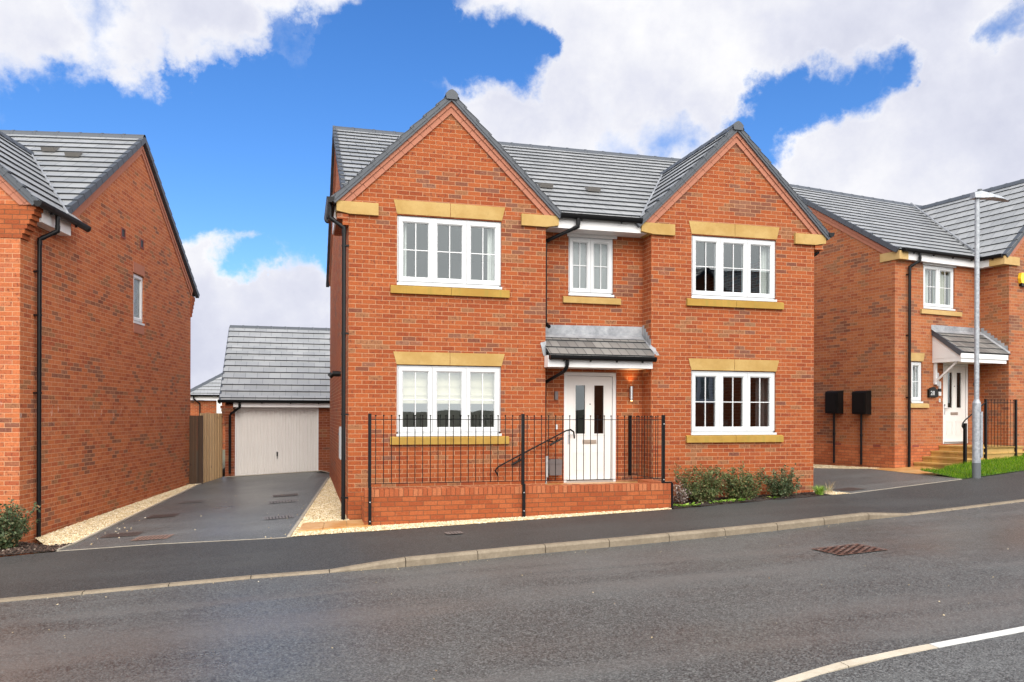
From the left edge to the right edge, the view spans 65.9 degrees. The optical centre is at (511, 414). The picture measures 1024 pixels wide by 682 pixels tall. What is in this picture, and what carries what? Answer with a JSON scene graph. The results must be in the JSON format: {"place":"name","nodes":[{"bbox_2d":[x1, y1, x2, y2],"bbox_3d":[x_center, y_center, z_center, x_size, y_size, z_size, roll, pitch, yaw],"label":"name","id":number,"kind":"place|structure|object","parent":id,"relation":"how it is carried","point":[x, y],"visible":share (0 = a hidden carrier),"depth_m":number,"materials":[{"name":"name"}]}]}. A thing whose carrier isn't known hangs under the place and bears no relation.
{"place":"outdoors","nodes":[
{"label":"outdoors","id":0,"kind":"place"},
{"bbox_2d":[0,541,71,555],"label":"bark chips","id":1,"kind":"object","parent":0,"point":[27,547],"visible":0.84,"depth_m":11.47,"materials":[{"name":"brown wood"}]},
{"bbox_2d":[0,497,40,548],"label":"shrub","id":2,"kind":"object","parent":1,"relation":"on","point":[11,532],"visible":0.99,"depth_m":11.58,"materials":[{"name":"green plant"}]},
{"bbox_2d":[60,471,329,550],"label":"driveway","id":3,"kind":"structure","parent":0,"point":[243,512],"depth_m":14.68,"materials":[{"name":"grey asphalt"}]},
{"bbox_2d":[35,484,196,545],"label":"gravel","id":4,"kind":"structure","parent":3,"relation":"on","point":[75,532],"depth_m":14.05,"materials":[{"name":"beige gravel"}]},
{"bbox_2d":[100,531,143,537],"bbox_3d":[-6.196,1.915,12.551,0.550,0.039,0.420,0,0,-9],"label":"drain cover","id":5,"kind":"object","parent":3,"relation":"on","point":[108,535],"visible":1,"depth_m":12.55,"materials":[{"name":"brown metal"}]},
{"bbox_2d":[56,483,200,551],"bbox_3d":[-7.310,1.902,15.977,0.087,0.190,9.435,0,0,-10],"label":"edging","id":6,"kind":"object","parent":3,"relation":"on","point":[91,535],"visible":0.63,"depth_m":14.01,"materials":[{"name":"concrete"}]},
{"bbox_2d":[131,534,173,540],"bbox_3d":[-5.510,1.893,12.114,0.520,0.034,0.420,0,0,-7],"label":"drain cover","id":7,"kind":"object","parent":3,"relation":"on","point":[152,537],"visible":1,"depth_m":12.12,"materials":[{"name":"beige metal"}]},
{"bbox_2d":[147,513,178,517],"bbox_3d":[-6.455,1.880,14.604,0.500,0.036,0.450,0,0,-10],"label":"drain cover","id":8,"kind":"object","parent":3,"relation":"on","point":[164,515],"visible":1,"depth_m":14.60,"materials":[{"name":"brown metal"}]},
{"bbox_2d":[61,537,285,550],"bbox_3d":[-4.904,1.907,11.471,3.203,0.218,0.127,0,0,-5],"label":"edging","id":9,"kind":"object","parent":3,"relation":"on","point":[172,543],"visible":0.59,"depth_m":11.50,"materials":[{"name":"concrete"}]},
{"bbox_2d":[179,499,205,503],"bbox_3d":[-6.765,1.846,16.695,0.500,0.036,0.450,0,0,-10],"label":"drain cover","id":10,"kind":"object","parent":3,"relation":"on","point":[190,501],"visible":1,"depth_m":16.70,"materials":[{"name":"grey metal"}]},
{"bbox_2d":[225,470,329,476],"bbox_3d":[-6.517,1.712,22.759,3.350,0.137,0.290,0,0,-15],"label":"edging","id":11,"kind":"object","parent":3,"relation":"on","point":[275,473],"visible":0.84,"depth_m":22.68,"materials":[{"name":"concrete"}]},
{"bbox_2d":[264,514,292,519],"bbox_3d":[-4.069,1.797,13.772,0.480,0.032,0.380,0,0,-19],"label":"drain cover","id":12,"kind":"object","parent":3,"relation":"on","point":[278,517],"visible":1,"depth_m":13.76,"materials":[{"name":"grey metal"}]},
{"bbox_2d":[269,499,295,503],"bbox_3d":[-4.658,1.771,16.016,0.520,0.035,0.420,0,0,-19],"label":"drain cover","id":13,"kind":"object","parent":3,"relation":"on","point":[283,501],"visible":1,"depth_m":16.01,"materials":[{"name":"grey metal"}]},
{"bbox_2d":[273,493,297,496],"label":"drain cover","id":14,"kind":"object","parent":3,"relation":"on","point":[281,495],"visible":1,"depth_m":17.13,"materials":[{"name":"grey metal"}]},
{"bbox_2d":[287,478,328,537],"bbox_3d":[-4.042,1.755,16.113,0.050,0.183,9.166,0,0,-10],"label":"edging","id":15,"kind":"object","parent":3,"relation":"on","point":[302,515],"visible":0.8,"depth_m":14.19,"materials":[{"name":"concrete"}]},
{"bbox_2d":[222,449,224,468],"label":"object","id":16,"kind":"structure","parent":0,"point":[223,458],"depth_m":31.93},
{"bbox_2d":[298,519,370,531],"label":"paving","id":17,"kind":"structure","parent":0,"point":[313,526],"depth_m":12.37,"materials":[{"name":"orange stone"}]},
{"bbox_2d":[0,502,1023,681],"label":"road","id":18,"kind":"structure","parent":0,"point":[771,606],"depth_m":7.46,"materials":[{"name":"grey asphalt"}]},
{"bbox_2d":[811,543,887,554],"bbox_3d":[4.351,1.743,10.195,0.780,0.032,0.520,0,0,-21],"label":"drain grate","id":19,"kind":"object","parent":18,"relation":"on","point":[848,549],"visible":1,"depth_m":10.18,"materials":[{"name":"metal"}]},
{"bbox_2d":[774,644,937,681],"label":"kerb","id":20,"kind":"structure","parent":18,"relation":"on","point":[806,675],"depth_m":5.75,"materials":[{"name":"white paint"}]},
{"bbox_2d":[930,626,1023,647],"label":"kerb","id":21,"kind":"structure","parent":18,"relation":"on","point":[977,637],"depth_m":6.29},
{"bbox_2d":[0,471,1023,597],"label":"pavement","id":22,"kind":"structure","parent":0,"point":[61,572],"depth_m":11.16,"materials":[{"name":"grey asphalt"}]},
{"bbox_2d":[445,531,462,533],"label":"service cover","id":23,"kind":"object","parent":22,"relation":"on","point":[454,532],"visible":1,"depth_m":11.53,"materials":[{"name":"grey metal"}]},
{"bbox_2d":[369,508,671,531],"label":"gravel","id":24,"kind":"structure","parent":22,"relation":"on","point":[422,525],"depth_m":12.59,"materials":[{"name":"beige gravel"}]},
{"bbox_2d":[969,189,1008,477],"bbox_3d":[10.158,-1.697,16.771,0.860,6.130,0.240,0,0,-9],"label":"street lamp","id":25,"kind":"object","parent":22,"relation":"on","point":[977,413],"visible":1,"depth_m":16.68,"materials":[{"name":"metal"}]},
{"bbox_2d":[0,0,1023,400],"label":"sky","id":26,"kind":"structure","parent":0,"point":[237,104],"materials":[{"name":"blue"}]},
{"bbox_2d":[35,468,1022,575],"bbox_3d":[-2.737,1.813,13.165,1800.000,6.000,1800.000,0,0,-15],"label":"ground","id":27,"kind":"structure","parent":0,"point":[223,472],"depth_m":18.92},
{"bbox_2d":[0,130,199,556],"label":"detached house","id":28,"kind":"structure","parent":27,"relation":"on","point":[99,293],"depth_m":14.98,"materials":[{"name":"red brick"}]},
{"bbox_2d":[133,274,144,325],"bbox_3d":[-8.118,-2.478,17.084,0.123,1.070,0.606,0,0,-5],"label":"window frame","id":29,"kind":"structure","parent":28,"relation":"in","point":[137,291],"depth_m":17.16,"materials":[{"name":"white plastic"}]},
{"bbox_2d":[189,413,222,483],"bbox_3d":[-8.170,1.056,21.451,0.399,2.160,1.916,0,0,8],"label":"fence","id":30,"kind":"object","parent":27,"relation":"on","point":[205,444],"visible":0.76,"depth_m":20.99,"materials":[{"name":"brown wood"}]},
{"bbox_2d":[190,372,224,448],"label":"outbuilding","id":31,"kind":"structure","parent":27,"relation":"on","point":[203,395],"depth_m":40.70,"materials":[{"name":"orange brick"}]},
{"bbox_2d":[217,325,329,475],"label":"garage","id":32,"kind":"structure","parent":27,"relation":"on","point":[274,395],"depth_m":23.15,"materials":[{"name":"tile"}]},
{"bbox_2d":[236,408,316,475],"bbox_3d":[-6.807,0.811,22.905,2.240,1.940,0.078,0,0,-15],"label":"garage door","id":33,"kind":"structure","parent":32,"relation":"in","point":[269,441],"depth_m":22.92,"materials":[{"name":"paint"}]},
{"bbox_2d":[291,477,372,536],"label":"gravel","id":34,"kind":"structure","parent":27,"relation":"on","point":[325,506],"depth_m":13.94,"materials":[{"name":"beige gravel"}]},
{"bbox_2d":[0,499,1023,601],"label":"kerb","id":35,"kind":"structure","parent":27,"relation":"on","point":[428,559],"depth_m":10.56,"materials":[{"name":"concrete"}]},
{"bbox_2d":[362,479,670,531],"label":"garden wall","id":36,"kind":"structure","parent":27,"relation":"on","point":[392,506],"depth_m":12.90,"materials":[{"name":"brick"}]},
{"bbox_2d":[368,413,672,524],"bbox_3d":[0.276,0.897,12.991,5.214,1.800,0.109,0,0,-15],"label":"railing","id":37,"kind":"object","parent":36,"relation":"on","point":[523,419],"visible":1,"depth_m":12.97,"materials":[{"name":"black metal"}]},
{"bbox_2d":[628,415,655,477],"bbox_3d":[2.369,0.586,14.272,0.048,1.125,1.224,0,0,-15],"label":"railing","id":38,"kind":"object","parent":36,"relation":"on","point":[629,446],"visible":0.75,"depth_m":14.54,"materials":[{"name":"black metal"}]},
{"bbox_2d":[324,89,834,532],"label":"detached house","id":39,"kind":"structure","parent":27,"relation":"on","point":[474,267],"depth_m":14.63,"materials":[{"name":"orange brick"}]},
{"bbox_2d":[328,371,340,378],"bbox_3d":[-3.525,-0.778,15.644,0.258,0.153,0.110,0,0,-15],"label":"boiler flue","id":40,"kind":"object","parent":39,"relation":"attached to","point":[334,374],"visible":1,"depth_m":15.61,"materials":[{"name":"black plastic"}]},
{"bbox_2d":[339,426,345,459],"bbox_3d":[-3.027,0.512,14.070,0.100,0.580,0.400,0,0,-15],"label":"meter box","id":41,"kind":"object","parent":39,"relation":"attached to","point":[340,443],"visible":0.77,"depth_m":13.89,"materials":[{"name":"grey plastic"}]},
{"bbox_2d":[396,365,501,435],"bbox_3d":[-1.095,-0.232,13.703,1.836,1.220,0.230,0,0,-15],"label":"window frame","id":42,"kind":"structure","parent":39,"relation":"in","point":[431,386],"depth_m":13.69,"materials":[{"name":"white plastic"}]},
{"bbox_2d":[397,216,501,289],"bbox_3d":[-1.091,-2.777,13.709,1.839,1.180,0.244,0,0,-15],"label":"window frame","id":43,"kind":"structure","parent":39,"relation":"in","point":[493,281],"depth_m":13.65,"materials":[{"name":"white plastic"}]},
{"bbox_2d":[494,429,574,475],"bbox_3d":[0.349,0.663,14.126,1.484,0.812,0.496,0,0,-15],"label":"handrail","id":44,"kind":"object","parent":39,"relation":"attached to","point":[550,444],"visible":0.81,"depth_m":13.93,"materials":[{"name":"black metal"}]},
{"bbox_2d":[545,456,547,483],"bbox_3d":[0.612,1.018,14.355,0.100,0.510,0.070,0,0,-15],"label":"cable box","id":45,"kind":"object","parent":39,"relation":"attached to","point":[546,468],"visible":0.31,"depth_m":14.33,"materials":[{"name":"grey plastic"}]},
{"bbox_2d":[549,459,561,474],"bbox_3d":[0.779,0.966,14.425,0.260,0.295,0.140,0,0,-15],"label":"meter cover","id":46,"kind":"object","parent":39,"relation":"attached to","point":[552,466],"visible":0.78,"depth_m":14.36,"materials":[{"name":"grey plastic"}]},
{"bbox_2d":[554,391,557,399],"bbox_3d":[0.811,-0.342,14.476,0.060,0.150,0.056,0,0,-15],"label":"wall sensor","id":47,"kind":"object","parent":39,"relation":"attached to","point":[555,395],"depth_m":14.45,"materials":[{"name":"grey plastic"}]},
{"bbox_2d":[567,376,611,479],"bbox_3d":[1.447,0.254,14.715,0.899,1.922,0.104,0,0,-15],"label":"door","id":48,"kind":"structure","parent":39,"relation":"in","point":[587,396],"depth_m":14.73,"materials":[{"name":"white wood"}]},
{"bbox_2d":[568,237,613,297],"bbox_3d":[1.463,-2.737,14.723,0.901,1.095,0.123,0,0,-15],"label":"window frame","id":49,"kind":"structure","parent":39,"relation":"in","point":[590,259],"depth_m":14.71,"materials":[{"name":"white plastic"}]},
{"bbox_2d":[629,386,632,400],"bbox_3d":[2.241,-0.385,14.841,0.060,0.274,0.090,0,0,-15],"label":"wall lamp","id":50,"kind":"object","parent":39,"relation":"attached to","point":[631,393],"visible":1,"depth_m":14.80,"materials":[{"name":"metal"}]},
{"bbox_2d":[691,371,776,434],"bbox_3d":[4.187,-0.209,15.181,1.816,1.205,0.358,0,0,-15],"label":"window frame","id":51,"kind":"structure","parent":39,"relation":"in","point":[765,381],"depth_m":15.11,"materials":[{"name":"white plastic"}]},
{"bbox_2d":[691,236,776,301],"bbox_3d":[4.210,-2.761,15.126,1.816,1.180,0.244,0,0,-15],"label":"window frame","id":52,"kind":"structure","parent":39,"relation":"in","point":[767,248],"depth_m":15.11,"materials":[{"name":"white plastic"}]},
{"bbox_2d":[545,481,637,484],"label":"entrance steps","id":53,"kind":"structure","parent":27,"relation":"on","point":[593,482],"depth_m":14.62,"materials":[{"name":"grey concrete"}]},
{"bbox_2d":[790,179,1023,467],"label":"detached house","id":54,"kind":"structure","parent":27,"relation":"on","point":[894,307],"depth_m":20.21,"materials":[{"name":"brown brick"}]},
{"bbox_2d":[825,390,843,462],"bbox_3d":[8.506,0.332,20.874,0.221,1.910,0.430,0,0,-25],"label":"meter box","id":55,"kind":"object","parent":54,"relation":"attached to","point":[833,402],"visible":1,"depth_m":20.81,"materials":[{"name":"black plastic"}]},
{"bbox_2d":[825,393,836,411],"bbox_3d":[8.417,-0.309,20.832,0.021,0.510,0.380,0,0,-25],"label":"box door","id":56,"kind":"structure","parent":55,"relation":"in","point":[830,398],"depth_m":20.83,"materials":[{"name":"black plastic"}]},
{"bbox_2d":[852,390,870,464],"bbox_3d":[8.875,0.343,20.075,0.221,1.890,0.430,0,0,-25],"label":"meter box","id":57,"kind":"object","parent":54,"relation":"attached to","point":[861,402],"visible":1,"depth_m":20.00,"materials":[{"name":"black plastic"}]},
{"bbox_2d":[852,393,864,412],"bbox_3d":[8.786,-0.288,20.033,0.021,0.510,0.380,0,0,-25],"label":"box door","id":58,"kind":"structure","parent":57,"relation":"in","point":[858,399],"depth_m":20.02,"materials":[{"name":"black plastic"}]},
{"bbox_2d":[911,362,922,402],"bbox_3d":[10.019,-0.786,19.726,0.416,1.025,0.244,0,0,-25],"label":"window frame","id":59,"kind":"structure","parent":54,"relation":"in","point":[917,399],"depth_m":19.70,"materials":[{"name":"white plastic"}]},
{"bbox_2d":[927,387,937,396],"bbox_3d":[10.564,-0.557,19.823,0.320,0.260,0.066,0,0,-25],"label":"number plaque","id":60,"kind":"object","parent":54,"relation":"attached to","point":[932,391],"visible":1,"depth_m":19.78,"materials":[{"name":"black plastic"}]},
{"bbox_2d":[923,265,954,310],"bbox_3d":[10.753,-3.189,20.071,1.176,1.095,0.264,0,0,-25],"label":"window frame","id":61,"kind":"structure","parent":54,"relation":"in","point":[938,286],"depth_m":20.05,"materials":[{"name":"white plastic"}]},
{"bbox_2d":[938,381,940,395],"bbox_3d":[10.806,-0.647,19.954,0.090,0.360,0.035,0,0,-25],"label":"wall lamp","id":62,"kind":"object","parent":54,"relation":"attached to","point":[939,390],"visible":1,"depth_m":19.93,"materials":[{"name":"white plastic"}]},
{"bbox_2d":[944,366,964,441],"bbox_3d":[11.358,-0.266,20.271,0.834,1.942,0.104,0,0,-25],"label":"door","id":63,"kind":"structure","parent":54,"relation":"in","point":[954,379],"depth_m":20.29,"materials":[{"name":"white plastic"}]},
{"bbox_2d":[1018,273,1023,286],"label":"alarm box","id":64,"kind":"object","parent":54,"relation":"attached to","point":[1021,279],"visible":1,"depth_m":20.07,"materials":[{"name":"yellow plastic"}]},
{"bbox_2d":[987,447,1013,475],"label":"stone plinth","id":65,"kind":"structure","parent":27,"relation":"on","point":[1003,449],"depth_m":19.23,"materials":[{"name":"beige stone"}]},
{"bbox_2d":[673,492,828,508],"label":"soil","id":66,"kind":"structure","parent":0,"point":[759,498],"depth_m":14.46,"materials":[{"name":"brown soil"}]},
{"bbox_2d":[673,481,691,503],"bbox_3d":[3.035,1.410,14.132,0.456,0.419,0.310,0,0,-15],"label":"dead plant","id":67,"kind":"object","parent":66,"relation":"on","point":[680,495],"visible":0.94,"depth_m":14.08,"materials":[{"name":"brown plant"}]},
{"bbox_2d":[669,463,736,502],"bbox_3d":[3.475,1.260,14.352,1.171,0.768,0.813,0,0,15],"label":"shrub","id":68,"kind":"object","parent":66,"relation":"on","point":[710,490],"visible":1,"depth_m":14.26,"materials":[{"name":"green plant"}]},
{"bbox_2d":[673,496,777,506],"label":"weeds","id":69,"kind":"object","parent":66,"relation":"on","point":[718,501],"visible":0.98,"depth_m":14.07,"materials":[{"name":"green plant"}]},
{"bbox_2d":[719,461,771,499],"bbox_3d":[4.269,1.263,14.610,1.070,0.787,0.597,0,0,-15],"label":"shrub","id":70,"kind":"object","parent":66,"relation":"on","point":[737,489],"visible":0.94,"depth_m":14.51,"materials":[{"name":"green plant"}]},
{"bbox_2d":[758,463,803,496],"bbox_3d":[5.046,1.272,14.866,0.832,0.720,0.603,0,0,-15],"label":"shrub","id":71,"kind":"object","parent":66,"relation":"on","point":[782,486],"visible":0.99,"depth_m":14.76,"materials":[{"name":"green plant"}]},
{"bbox_2d":[804,485,830,494],"bbox_3d":[5.867,1.441,15.029,0.618,0.177,0.543,0,0,-15],"label":"grass tuft","id":72,"kind":"object","parent":66,"relation":"on","point":[820,490],"visible":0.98,"depth_m":14.99,"materials":[{"name":"green plant"}]},
{"bbox_2d":[813,490,847,494],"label":"gravel","id":73,"kind":"structure","parent":0,"point":[833,493],"depth_m":15.12,"materials":[{"name":"beige gravel"}]},
{"bbox_2d":[817,479,835,492],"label":"dry grass","id":74,"kind":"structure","parent":73,"relation":"on","point":[828,487],"depth_m":15.20,"materials":[{"name":"beige plant"}]},
{"bbox_2d":[813,468,956,494],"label":"driveway","id":75,"kind":"structure","parent":0,"point":[868,479],"depth_m":17.19,"materials":[{"name":"grey asphalt"}]},
{"bbox_2d":[813,464,876,468],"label":"gravel","id":76,"kind":"structure","parent":75,"relation":"on","point":[829,466],"depth_m":20.29,"materials":[{"name":"beige gravel"}]},
{"bbox_2d":[834,487,863,490],"bbox_3d":[6.667,1.484,15.627,0.500,0.032,0.420,0,0,-27],"label":"drain cover","id":77,"kind":"object","parent":75,"relation":"on","point":[848,489],"visible":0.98,"depth_m":15.63,"materials":[{"name":"grey metal"}]},
{"bbox_2d":[838,468,957,478],"bbox_3d":[8.880,1.395,18.570,0.698,0.100,4.119,0,0,-24],"label":"edging","id":78,"kind":"object","parent":75,"relation":"on","point":[901,472],"visible":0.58,"depth_m":18.61,"materials":[{"name":"concrete"}]},
{"bbox_2d":[848,479,961,493],"bbox_3d":[7.910,1.463,15.778,3.393,0.214,0.043,0,0,-27],"label":"edging","id":79,"kind":"object","parent":75,"relation":"on","point":[904,486],"visible":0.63,"depth_m":15.72,"materials":[{"name":"concrete"}]},
{"bbox_2d":[871,466,939,474],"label":"paving","id":80,"kind":"structure","parent":0,"point":[915,470],"depth_m":18.78,"materials":[{"name":"orange stone"}]},
{"bbox_2d":[801,632,1023,681],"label":"pavement","id":81,"kind":"structure","parent":0,"point":[998,659],"depth_m":5.64,"materials":[{"name":"grey asphalt"}]},
{"bbox_2d":[921,453,1023,478],"bbox_3d":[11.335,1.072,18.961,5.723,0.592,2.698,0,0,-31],"label":"grass","id":82,"kind":"structure","parent":0,"point":[990,466],"depth_m":17.77,"materials":[{"name":"green plant"}]},
{"bbox_2d":[913,444,1023,468],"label":"stone steps","id":83,"kind":"structure","parent":82,"relation":"on","point":[944,455],"depth_m":19.33,"materials":[{"name":"brown stone"}]},
{"bbox_2d":[962,402,985,462],"bbox_3d":[10.987,0.497,18.792,0.855,1.594,0.060,0,0,-25],"label":"handrail","id":84,"kind":"object","parent":83,"relation":"on","point":[964,426],"visible":0.82,"depth_m":18.64,"materials":[{"name":"black metal"}]},
{"bbox_2d":[984,399,1016,460],"bbox_3d":[11.890,0.377,19.209,1.178,1.480,0.048,0,0,-25],"label":"railing","id":85,"kind":"object","parent":83,"relation":"on","point":[1014,402],"visible":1,"depth_m":19.16,"materials":[{"name":"black metal"}]}
]}

